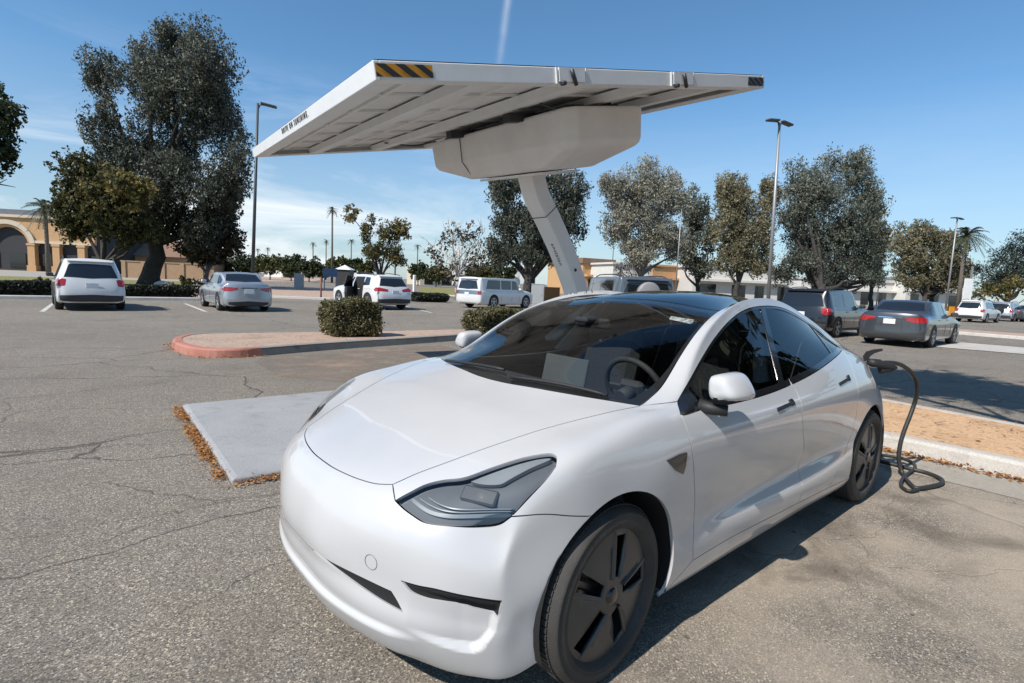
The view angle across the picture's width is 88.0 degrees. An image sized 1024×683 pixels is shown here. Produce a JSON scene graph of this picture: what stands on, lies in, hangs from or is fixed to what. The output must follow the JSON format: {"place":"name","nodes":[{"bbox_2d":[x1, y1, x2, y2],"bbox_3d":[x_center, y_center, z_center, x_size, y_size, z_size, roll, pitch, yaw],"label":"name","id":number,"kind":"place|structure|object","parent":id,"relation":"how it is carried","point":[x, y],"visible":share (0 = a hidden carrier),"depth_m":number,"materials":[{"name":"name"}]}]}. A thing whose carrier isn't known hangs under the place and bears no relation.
{"place":"outdoors","nodes":[
{"label":"outdoors","id":0,"kind":"place"},
{"bbox_2d":[0,276,196,285],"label":"grass","id":1,"kind":"structure","parent":0,"point":[50,278],"depth_m":50.32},
{"bbox_2d":[0,81,28,186],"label":"broadleaf tree","id":2,"kind":"object","parent":1,"relation":"on","point":[9,114],"visible":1,"depth_m":33.21,"materials":[{"name":"green plant"}]},
{"bbox_2d":[42,145,169,260],"bbox_3d":[-31.679,-9.581,41.038,10.587,10.500,5.252,5,7,19],"label":"broadleaf tree","id":3,"kind":"object","parent":1,"relation":"on","point":[97,212],"visible":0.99,"depth_m":39.96,"materials":[{"name":"green plant"}]},
{"bbox_2d":[71,9,254,284],"bbox_3d":[-29.458,-16.543,45.324,16.354,23.712,8.752,4,6,11],"label":"eucalyptus tree","id":4,"kind":"object","parent":1,"relation":"on","point":[200,105],"visible":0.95,"depth_m":44.00,"materials":[{"name":"green plant"}]},
{"bbox_2d":[179,275,197,284],"bbox_3d":[-24.435,-4.469,39.979,1.247,1.134,0.952,2,6,0],"label":"shrub","id":5,"kind":"object","parent":1,"relation":"on","point":[185,281],"visible":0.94,"depth_m":39.86,"materials":[{"name":"green plant"}]},
{"bbox_2d":[0,270,210,281],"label":"plaza","id":6,"kind":"structure","parent":0,"point":[22,273],"depth_m":68.17,"materials":[{"name":"concrete"}]},
{"bbox_2d":[0,209,145,273],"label":"arcade building","id":7,"kind":"structure","parent":6,"relation":"on","point":[22,248],"depth_m":93.51,"materials":[{"name":"orange paint"}]},
{"bbox_2d":[9,252,26,267],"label":"shop window","id":8,"kind":"structure","parent":7,"relation":"in","point":[17,260],"depth_m":93.76,"materials":[{"name":"grey glass"}]},
{"bbox_2d":[39,254,51,268],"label":"shop window","id":9,"kind":"structure","parent":7,"relation":"in","point":[41,256],"depth_m":94.20,"materials":[{"name":"grey glass"}]},
{"bbox_2d":[120,260,204,279],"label":"garden wall","id":10,"kind":"structure","parent":6,"relation":"on","point":[133,269],"depth_m":73.02,"materials":[{"name":"beige paint"}]},
{"bbox_2d":[133,242,230,276],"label":"brown roof house","id":11,"kind":"structure","parent":6,"relation":"on","point":[141,253],"depth_m":108.09,"materials":[{"name":"beige paint"}]},
{"bbox_2d":[223,250,246,271],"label":"shrub","id":12,"kind":"object","parent":6,"relation":"on","point":[232,264],"visible":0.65,"depth_m":118.19,"materials":[{"name":"green plant"}]},
{"bbox_2d":[182,329,465,348],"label":"island dirt","id":13,"kind":"structure","parent":0,"point":[225,340],"depth_m":10.94,"materials":[{"name":"soil"}]},
{"bbox_2d":[315,294,384,336],"bbox_3d":[-3.622,-0.593,11.877,1.422,0.939,0.864,-1,7,-26],"label":"clipped hedge","id":14,"kind":"object","parent":13,"relation":"on","point":[347,316],"visible":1,"depth_m":11.62,"materials":[{"name":"green plant"}]},
{"bbox_2d":[459,305,525,333],"bbox_3d":[-0.330,-0.633,14.580,0.988,0.719,2.374,8,9,43],"label":"clipped hedge","id":15,"kind":"object","parent":13,"relation":"on","point":[484,319],"visible":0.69,"depth_m":13.92,"materials":[{"name":"green plant"}]},
{"bbox_2d":[406,268,453,285],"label":"shop building","id":16,"kind":"structure","parent":0,"point":[424,281],"depth_m":143.16,"materials":[{"name":"beige paint"}]},
{"bbox_2d":[419,287,454,294],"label":"lawn","id":17,"kind":"structure","parent":0,"point":[449,291],"depth_m":72.70,"materials":[{"name":"green plant"}]},
{"bbox_2d":[451,265,519,287],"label":"shop building","id":18,"kind":"structure","parent":0,"point":[517,275],"depth_m":153.87,"materials":[{"name":"stone"}]},
{"bbox_2d":[0,273,1023,682],"bbox_3d":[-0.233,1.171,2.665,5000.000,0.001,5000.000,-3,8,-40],"label":"ground","id":19,"kind":"structure","parent":0,"point":[136,545],"depth_m":2.90,"materials":[{"name":"grey asphalt"}]},
{"bbox_2d":[14,198,65,271],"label":"palm tree","id":20,"kind":"object","parent":19,"relation":"on","point":[45,216],"visible":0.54,"depth_m":77.17,"materials":[{"name":"green plant"}]},
{"bbox_2d":[46,255,125,308],"bbox_3d":[-14.930,-2.089,18.600,2.120,1.752,4.608,-3,8,-42],"label":"parked suv","id":21,"kind":"object","parent":19,"relation":"on","point":[85,281],"visible":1,"depth_m":17.00,"materials":[{"name":"white paint"}]},
{"bbox_2d":[0,295,200,300],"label":"kerb","id":22,"kind":"structure","parent":19,"relation":"on","point":[41,297],"depth_m":23.54,"materials":[{"name":"concrete"}]},
{"bbox_2d":[0,279,201,296],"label":"hedge","id":23,"kind":"object","parent":19,"relation":"on","point":[25,287],"visible":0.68,"depth_m":25.27,"materials":[{"name":"green plant"}]},
{"bbox_2d":[169,404,229,481],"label":"fallen leaves","id":24,"kind":"object","parent":19,"relation":"on","point":[201,445],"visible":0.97,"depth_m":4.43,"materials":[{"name":"brown plant"}]},
{"bbox_2d":[166,196,248,280],"bbox_3d":[-27.244,-9.449,46.960,7.875,9.293,4.955,1,6,-14],"label":"sycamore tree","id":25,"kind":"object","parent":19,"relation":"on","point":[231,243],"visible":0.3,"depth_m":46.53,"materials":[{"name":"green plant"}]},
{"bbox_2d":[172,334,261,357],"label":"red kerb","id":26,"kind":"structure","parent":19,"relation":"on","point":[180,345],"depth_m":9.09,"materials":[{"name":"paint"}]},
{"bbox_2d":[199,272,271,310],"bbox_3d":[-11.018,-2.035,21.000,2.040,1.450,4.379,-3,8,-41],"label":"parked saloon","id":27,"kind":"object","parent":19,"relation":"on","point":[221,291],"visible":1,"depth_m":19.64,"materials":[{"name":"silver metal"}]},
{"bbox_2d":[211,274,221,282],"bbox_3d":[-11.116,-2.359,19.957,0.123,0.338,1.296,-3,8,-41],"label":"side window","id":28,"kind":"structure","parent":27,"relation":"in","point":[217,278],"depth_m":19.92,"materials":[{"name":"blue glass"}]},
{"bbox_2d":[226,274,260,281],"bbox_3d":[-10.135,-2.389,19.952,1.233,0.304,0.504,-3,8,-41],"label":"rear window","id":29,"kind":"structure","parent":27,"relation":"in","point":[229,277],"depth_m":19.94,"materials":[{"name":"grey glass"}]},
{"bbox_2d":[235,253,262,273],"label":"shrub","id":30,"kind":"object","parent":19,"relation":"on","point":[247,265],"visible":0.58,"depth_m":118.63,"materials":[{"name":"green plant"}]},
{"bbox_2d":[220,472,279,487],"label":"fallen leaves","id":31,"kind":"object","parent":19,"relation":"on","point":[264,476],"visible":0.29,"depth_m":3.71,"materials":[{"name":"brown plant"}]},
{"bbox_2d":[251,102,276,272],"bbox_3d":[-12.403,-6.787,26.243,1.084,9.659,0.716,-1,8,-41],"label":"lamp post","id":32,"kind":"object","parent":19,"relation":"on","point":[255,194],"visible":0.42,"depth_m":26.03,"materials":[{"name":"metal"}]},
{"bbox_2d":[261,277,327,281],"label":"dirt verge","id":33,"kind":"structure","parent":19,"relation":"on","point":[273,279],"depth_m":129.26,"materials":[{"name":"soil"}]},
{"bbox_2d":[250,253,288,279],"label":"shrub","id":34,"kind":"object","parent":33,"relation":"on","point":[267,263],"visible":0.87,"depth_m":112.92,"materials":[{"name":"green plant"}]},
{"bbox_2d":[264,259,298,277],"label":"shop building","id":35,"kind":"structure","parent":33,"relation":"on","point":[276,275],"depth_m":192.23,"materials":[{"name":"white paint"}]},
{"bbox_2d":[276,253,306,280],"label":"shrub","id":36,"kind":"object","parent":33,"relation":"on","point":[285,268],"visible":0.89,"depth_m":108.95,"materials":[{"name":"green plant"}]},
{"bbox_2d":[271,287,333,297],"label":"dirt verge","id":37,"kind":"structure","parent":19,"relation":"on","point":[315,292],"depth_m":42.58,"materials":[{"name":"soil"}]},
{"bbox_2d":[294,273,303,288],"bbox_3d":[-20.927,-5.921,52.067,0.795,1.545,0.653,2,6,0],"label":"electrical cabinet","id":38,"kind":"object","parent":37,"relation":"on","point":[298,280],"visible":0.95,"depth_m":51.79,"materials":[{"name":"metal"}]},
{"bbox_2d":[323,268,336,288],"bbox_3d":[-18.903,-6.483,55.071,1.500,2.175,0.120,2,6,0],"label":"road sign","id":39,"kind":"object","parent":37,"relation":"on","point":[327,272],"visible":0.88,"depth_m":54.95,"materials":[{"name":"metal"}]},
{"bbox_2d":[340,203,411,274],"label":"autumn tree","id":40,"kind":"object","parent":37,"relation":"on","point":[393,256],"visible":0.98,"depth_m":43.73,"materials":[{"name":"green plant"}]},
{"bbox_2d":[272,295,333,299],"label":"kerb","id":41,"kind":"structure","parent":19,"relation":"on","point":[299,297],"depth_m":31.48,"materials":[{"name":"concrete"}]},
{"bbox_2d":[295,256,323,281],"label":"shrub","id":42,"kind":"object","parent":19,"relation":"on","point":[311,268],"visible":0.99,"depth_m":104.29,"materials":[{"name":"green plant"}]},
{"bbox_2d":[192,328,463,334],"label":"kerb","id":43,"kind":"structure","parent":19,"relation":"on","point":[307,331],"depth_m":12.16,"materials":[{"name":"grey concrete"}]},
{"bbox_2d":[326,207,339,282],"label":"palm tree","id":44,"kind":"object","parent":19,"relation":"on","point":[332,211],"visible":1,"depth_m":107.03,"materials":[{"name":"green plant"}]},
{"bbox_2d":[325,255,348,268],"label":"shrub","id":45,"kind":"object","parent":19,"relation":"on","point":[342,260],"visible":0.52,"depth_m":112.59,"materials":[{"name":"green plant"}]},
{"bbox_2d":[336,265,353,286],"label":"kiosk","id":46,"kind":"object","parent":19,"relation":"on","point":[343,271],"visible":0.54,"depth_m":69.13,"materials":[{"name":"metal"}]},
{"bbox_2d":[347,257,362,272],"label":"shrub","id":47,"kind":"object","parent":19,"relation":"on","point":[353,263],"visible":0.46,"depth_m":117.98,"materials":[{"name":"green plant"}]},
{"bbox_2d":[261,345,455,381],"bbox_3d":[-2.183,0.335,9.477,4.176,0.001,3.232,-3,8,-40],"label":"sand patch","id":48,"kind":"object","parent":19,"relation":"on","point":[350,363],"visible":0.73,"depth_m":9.04,"materials":[{"name":"sand"}]},
{"bbox_2d":[356,260,375,273],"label":"shrub","id":49,"kind":"object","parent":19,"relation":"on","point":[367,267],"visible":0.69,"depth_m":110.97,"materials":[{"name":"green plant"}]},
{"bbox_2d":[333,272,410,308],"bbox_3d":[-7.142,-2.510,25.714,2.842,1.692,4.668,-4,9,-44],"label":"parked suv","id":50,"kind":"object","parent":19,"relation":"on","point":[384,289],"visible":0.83,"depth_m":24.48,"materials":[{"name":"white paint"}]},
{"bbox_2d":[259,333,484,355],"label":"kerb","id":51,"kind":"structure","parent":19,"relation":"on","point":[300,347],"depth_m":10.87,"materials":[{"name":"grey concrete"}]},
{"bbox_2d":[407,260,429,285],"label":"shrub","id":52,"kind":"object","parent":19,"relation":"on","point":[418,270],"visible":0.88,"depth_m":117.96,"materials":[{"name":"green plant"}]},
{"bbox_2d":[411,292,450,301],"bbox_3d":[-5.716,-2.982,35.300,2.616,0.686,2.335,-3,8,-40],"label":"hedge","id":53,"kind":"object","parent":19,"relation":"on","point":[430,297],"visible":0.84,"depth_m":34.69,"materials":[{"name":"green plant"}]},
{"bbox_2d":[424,265,449,286],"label":"shrub","id":54,"kind":"object","parent":19,"relation":"on","point":[432,276],"visible":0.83,"depth_m":109.25,"materials":[{"name":"green plant"}]},
{"bbox_2d":[419,217,495,299],"bbox_3d":[-4.037,-6.598,41.210,5.225,6.814,6.342,-3,8,-40],"label":"bare tree","id":55,"kind":"object","parent":19,"relation":"on","point":[457,268],"visible":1,"depth_m":40.62,"materials":[{"name":"grey plant"}]},
{"bbox_2d":[464,264,480,276],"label":"shrub","id":56,"kind":"object","parent":19,"relation":"on","point":[467,272],"visible":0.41,"depth_m":118.45,"materials":[{"name":"green plant"}]},
{"bbox_2d":[183,59,763,483],"bbox_3d":[-1.000,-1.501,6.970,5.754,4.294,5.714,-2,7,-33],"label":"charging canopy","id":57,"kind":"object","parent":19,"relation":"on","point":[529,127],"visible":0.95,"depth_m":5.79,"materials":[{"name":"white metal"}]},
{"bbox_2d":[474,263,502,277],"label":"shrub","id":58,"kind":"object","parent":19,"relation":"on","point":[487,272],"visible":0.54,"depth_m":117.29,"materials":[{"name":"green plant"}]},
{"bbox_2d":[456,277,531,307],"bbox_3d":[-0.910,-2.856,31.129,2.250,1.725,5.134,7,8,38],"label":"parked wagon","id":59,"kind":"object","parent":19,"relation":"on","point":[471,291],"visible":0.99,"depth_m":29.54,"materials":[{"name":"white paint"}]},
{"bbox_2d":[492,266,516,278],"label":"shrub","id":60,"kind":"object","parent":19,"relation":"on","point":[509,273],"visible":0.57,"depth_m":111.54,"materials":[{"name":"green plant"}]},
{"bbox_2d":[531,284,544,305],"bbox_3d":[1.736,-3.171,36.070,0.901,1.495,0.653,2,6,0],"label":"electrical cabinet","id":61,"kind":"object","parent":19,"relation":"on","point":[537,291],"visible":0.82,"depth_m":35.76,"materials":[{"name":"metal"}]},
{"bbox_2d":[483,168,593,292],"bbox_3d":[2.045,-9.548,44.854,9.344,12.709,6.910,3,6,8],"label":"eucalyptus tree","id":62,"kind":"object","parent":19,"relation":"on","point":[530,250],"visible":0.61,"depth_m":44.30,"materials":[{"name":"green plant"}]},
{"bbox_2d":[544,287,559,299],"bbox_3d":[3.889,-4.716,52.092,1.590,1.245,1.272,2,6,0],"label":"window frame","id":63,"kind":"object","parent":19,"relation":"on","point":[551,293],"visible":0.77,"depth_m":51.48,"materials":[{"name":"black glass"}]},
{"bbox_2d":[279,290,883,682],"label":"electric car","id":64,"kind":"object","parent":19,"relation":"on","point":[559,488],"visible":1,"depth_m":2.14,"materials":[{"name":"white paint"}]},
{"bbox_2d":[547,258,615,293],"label":"shop building","id":65,"kind":"structure","parent":19,"relation":"on","point":[553,280],"depth_m":90.94,"materials":[{"name":"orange paint"}]},
{"bbox_2d":[590,262,653,280],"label":"shop building","id":66,"kind":"structure","parent":19,"relation":"on","point":[597,269],"depth_m":85.57,"materials":[{"name":"white paint"}]},
{"bbox_2d":[588,274,673,321],"bbox_3d":[3.639,-1.296,17.938,2.320,1.892,5.264,2,6,-7],"label":"parked suv","id":67,"kind":"object","parent":19,"relation":"on","point":[635,283],"visible":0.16,"depth_m":15.54,"materials":[{"name":"paint"}]},
{"bbox_2d":[613,255,653,276],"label":"bare tree","id":68,"kind":"object","parent":19,"relation":"on","point":[624,267],"visible":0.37,"depth_m":68.88,"materials":[{"name":"grey plant"}]},
{"bbox_2d":[594,152,692,275],"bbox_3d":[13.616,-11.673,55.163,8.602,15.504,8.651,-3,8,-40],"label":"olive tree","id":69,"kind":"object","parent":19,"relation":"on","point":[627,210],"visible":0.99,"depth_m":54.18,"materials":[{"name":"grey plant"}]},
{"bbox_2d":[651,265,678,290],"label":"shop building","id":70,"kind":"structure","parent":19,"relation":"on","point":[668,271],"depth_m":90.49,"materials":[{"name":"orange paint"}]},
{"bbox_2d":[673,209,681,290],"bbox_3d":[15.878,-8.206,51.617,1.111,9.297,0.510,2,6,-7],"label":"lamp post","id":71,"kind":"object","parent":19,"relation":"on","point":[678,249],"visible":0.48,"depth_m":51.53,"materials":[{"name":"metal"}]},
{"bbox_2d":[674,182,717,291],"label":"olive tree","id":72,"kind":"object","parent":19,"relation":"on","point":[692,220],"visible":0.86,"depth_m":63.54,"materials":[{"name":"green plant"}]},
{"bbox_2d":[707,170,784,295],"bbox_3d":[25.418,-11.286,58.119,7.846,15.020,5.615,4,6,14],"label":"tan tree","id":73,"kind":"object","parent":19,"relation":"on","point":[740,254],"visible":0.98,"depth_m":57.33,"materials":[{"name":"green plant"}]},
{"bbox_2d":[765,118,793,298],"bbox_3d":[12.062,-5.424,24.545,1.698,9.377,0.541,-1,7,-29],"label":"lamp post","id":74,"kind":"object","parent":19,"relation":"on","point":[787,124],"visible":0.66,"depth_m":24.50,"materials":[{"name":"metal"}]},
{"bbox_2d":[781,287,867,337],"bbox_3d":[12.251,-1.187,20.649,4.807,1.812,2.220,-3,8,-39],"label":"parked suv","id":75,"kind":"object","parent":19,"relation":"on","point":[833,313],"visible":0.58,"depth_m":19.14,"materials":[{"name":"black paint"}]},
{"bbox_2d":[766,141,895,293],"bbox_3d":[34.565,-12.490,58.026,12.985,18.667,8.188,1,6,-13],"label":"eucalyptus tree","id":76,"kind":"object","parent":19,"relation":"on","point":[815,263],"visible":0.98,"depth_m":57.09,"materials":[{"name":"green plant"}]},
{"bbox_2d":[856,211,894,309],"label":"tan tree","id":77,"kind":"object","parent":19,"relation":"on","point":[885,234],"visible":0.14,"depth_m":65.52,"materials":[{"name":"green plant"}]},
{"bbox_2d":[866,359,944,492],"bbox_3d":[2.414,0.398,6.130,1.121,1.010,4.502,0,7,-24],"label":"charging cable","id":78,"kind":"object","parent":19,"relation":"on","point":[886,366],"visible":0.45,"depth_m":4.36,"materials":[{"name":"rubber"}]},
{"bbox_2d":[854,277,962,307],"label":"shop building","id":79,"kind":"structure","parent":19,"relation":"on","point":[900,295],"depth_m":105.59,"materials":[{"name":"stone"}]},
{"bbox_2d":[948,296,955,306],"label":"window","id":80,"kind":"structure","parent":79,"relation":"in","point":[951,302],"depth_m":106.45,"materials":[{"name":"grey glass"}]},
{"bbox_2d":[858,300,959,347],"bbox_3d":[13.695,-0.679,18.158,4.872,1.470,2.150,-3,8,-39],"label":"parked saloon","id":81,"kind":"object","parent":19,"relation":"on","point":[928,324],"visible":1,"depth_m":16.84,"materials":[{"name":"paint"}]},
{"bbox_2d":[876,302,924,310],"bbox_3d":[12.649,-1.142,17.220,0.552,0.295,1.314,-3,8,-39],"label":"rear window","id":82,"kind":"structure","parent":81,"relation":"in","point":[898,306],"depth_m":17.18,"materials":[{"name":"black glass"}]},
{"bbox_2d":[929,305,943,315],"bbox_3d":[13.701,-1.002,17.088,1.368,0.348,0.139,-3,8,-39],"label":"side window","id":83,"kind":"structure","parent":81,"relation":"in","point":[936,310],"depth_m":17.04,"materials":[{"name":"blue glass"}]},
{"bbox_2d":[887,218,978,301],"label":"tan tree","id":84,"kind":"object","parent":19,"relation":"on","point":[926,280],"visible":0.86,"depth_m":78.84,"materials":[{"name":"green plant"}]},
{"bbox_2d":[879,450,1023,499],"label":"gutter","id":85,"kind":"object","parent":19,"relation":"on","point":[984,481],"depth_m":4.47,"materials":[{"name":"concrete"}]},
{"bbox_2d":[882,446,1023,481],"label":"fallen leaves","id":86,"kind":"object","parent":85,"relation":"on","point":[947,461],"visible":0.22,"depth_m":4.77,"materials":[{"name":"brown plant"}]},
{"bbox_2d":[882,398,1023,426],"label":"kerb","id":87,"kind":"structure","parent":19,"relation":"on","point":[973,416],"depth_m":6.30,"materials":[{"name":"concrete"}]},
{"bbox_2d":[882,400,1023,458],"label":"dirt strip","id":88,"kind":"object","parent":19,"relation":"on","point":[954,429],"depth_m":5.53,"materials":[{"name":"soil"}]},
{"bbox_2d":[883,431,1023,478],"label":"kerb","id":89,"kind":"structure","parent":19,"relation":"on","point":[993,463],"depth_m":4.77,"materials":[{"name":"concrete"}]},
{"bbox_2d":[945,217,963,313],"bbox_3d":[40.302,-6.757,48.661,1.712,9.131,0.510,-1,7,-29],"label":"lamp post","id":90,"kind":"object","parent":19,"relation":"on","point":[948,286],"visible":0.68,"depth_m":48.58,"materials":[{"name":"metal"}]},
{"bbox_2d":[938,227,994,312],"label":"palm tree","id":91,"kind":"object","parent":19,"relation":"on","point":[967,237],"visible":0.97,"depth_m":71.18,"materials":[{"name":"green plant"}]},
{"bbox_2d":[962,266,973,299],"bbox_3d":[44.587,-4.852,51.912,0.850,5.000,0.130,2,6,0],"label":"road sign","id":92,"kind":"object","parent":19,"relation":"on","point":[967,289],"visible":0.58,"depth_m":51.80,"materials":[{"name":"white plastic"}]},
{"bbox_2d":[955,299,1000,322],"bbox_3d":[36.345,-2.401,41.301,4.608,1.752,2.120,-2,8,-35],"label":"parked suv","id":93,"kind":"object","parent":19,"relation":"on","point":[984,311],"visible":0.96,"depth_m":40.10,"materials":[{"name":"white paint"}]},
{"bbox_2d":[959,331,1023,339],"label":"kerb","id":94,"kind":"structure","parent":19,"relation":"on","point":[992,335],"depth_m":23.33,"materials":[{"name":"concrete"}]},
{"bbox_2d":[964,229,1023,301],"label":"conifer tree","id":95,"kind":"object","parent":19,"relation":"on","point":[1000,273],"visible":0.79,"depth_m":71.71,"materials":[{"name":"green plant"}]},
{"bbox_2d":[971,274,1023,303],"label":"autumn shrub","id":96,"kind":"object","parent":19,"relation":"on","point":[990,289],"visible":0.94,"depth_m":59.67,"materials":[{"name":"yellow plant"}]},
{"bbox_2d":[992,301,1023,321],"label":"parked suv","id":97,"kind":"object","parent":19,"relation":"on","point":[1008,310],"visible":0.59,"depth_m":45.31,"materials":[{"name":"silver metal"}]},
{"bbox_2d":[1015,305,1023,320],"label":"parked saloon","id":98,"kind":"object","parent":19,"relation":"on","point":[1021,314],"visible":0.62,"depth_m":45.76,"materials":[{"name":"paint"}]},
{"bbox_2d":[0,0,1023,304],"label":"sky","id":99,"kind":"structure","parent":0,"point":[935,88],"materials":[{"name":"blue"}]},
{"bbox_2d":[675,264,792,301],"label":"shop building","id":100,"kind":"structure","parent":0,"point":[749,287],"depth_m":87.23,"materials":[{"name":"white paint"}]},
{"bbox_2d":[699,284,715,292],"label":"window","id":101,"kind":"structure","parent":100,"relation":"in","point":[711,288],"depth_m":86.27,"materials":[{"name":"black glass"}]},
{"bbox_2d":[731,285,745,297],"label":"window","id":102,"kind":"structure","parent":100,"relation":"in","point":[741,293],"depth_m":87.16,"materials":[{"name":"black glass"}]},
{"bbox_2d":[754,286,763,297],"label":"window","id":103,"kind":"structure","parent":100,"relation":"in","point":[759,290],"depth_m":87.65,"materials":[{"name":"black glass"}]},
{"bbox_2d":[777,287,789,301],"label":"window","id":104,"kind":"structure","parent":100,"relation":"in","point":[781,290],"depth_m":88.25,"materials":[{"name":"black glass"}]},
{"bbox_2d":[791,276,897,305],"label":"shop building","id":105,"kind":"structure","parent":0,"point":[862,294],"depth_m":105.83,"materials":[{"name":"white paint"}]},
{"bbox_2d":[860,292,868,304],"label":"window","id":106,"kind":"structure","parent":105,"relation":"in","point":[864,295],"depth_m":105.82,"materials":[{"name":"black glass"}]},
{"bbox_2d":[935,340,1023,353],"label":"road island","id":107,"kind":"structure","parent":0,"point":[984,347],"depth_m":17.53,"materials":[{"name":"concrete"}]},
{"bbox_2d":[959,329,1023,335],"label":"road island","id":108,"kind":"structure","parent":0,"point":[993,332],"depth_m":26.76,"materials":[{"name":"concrete"}]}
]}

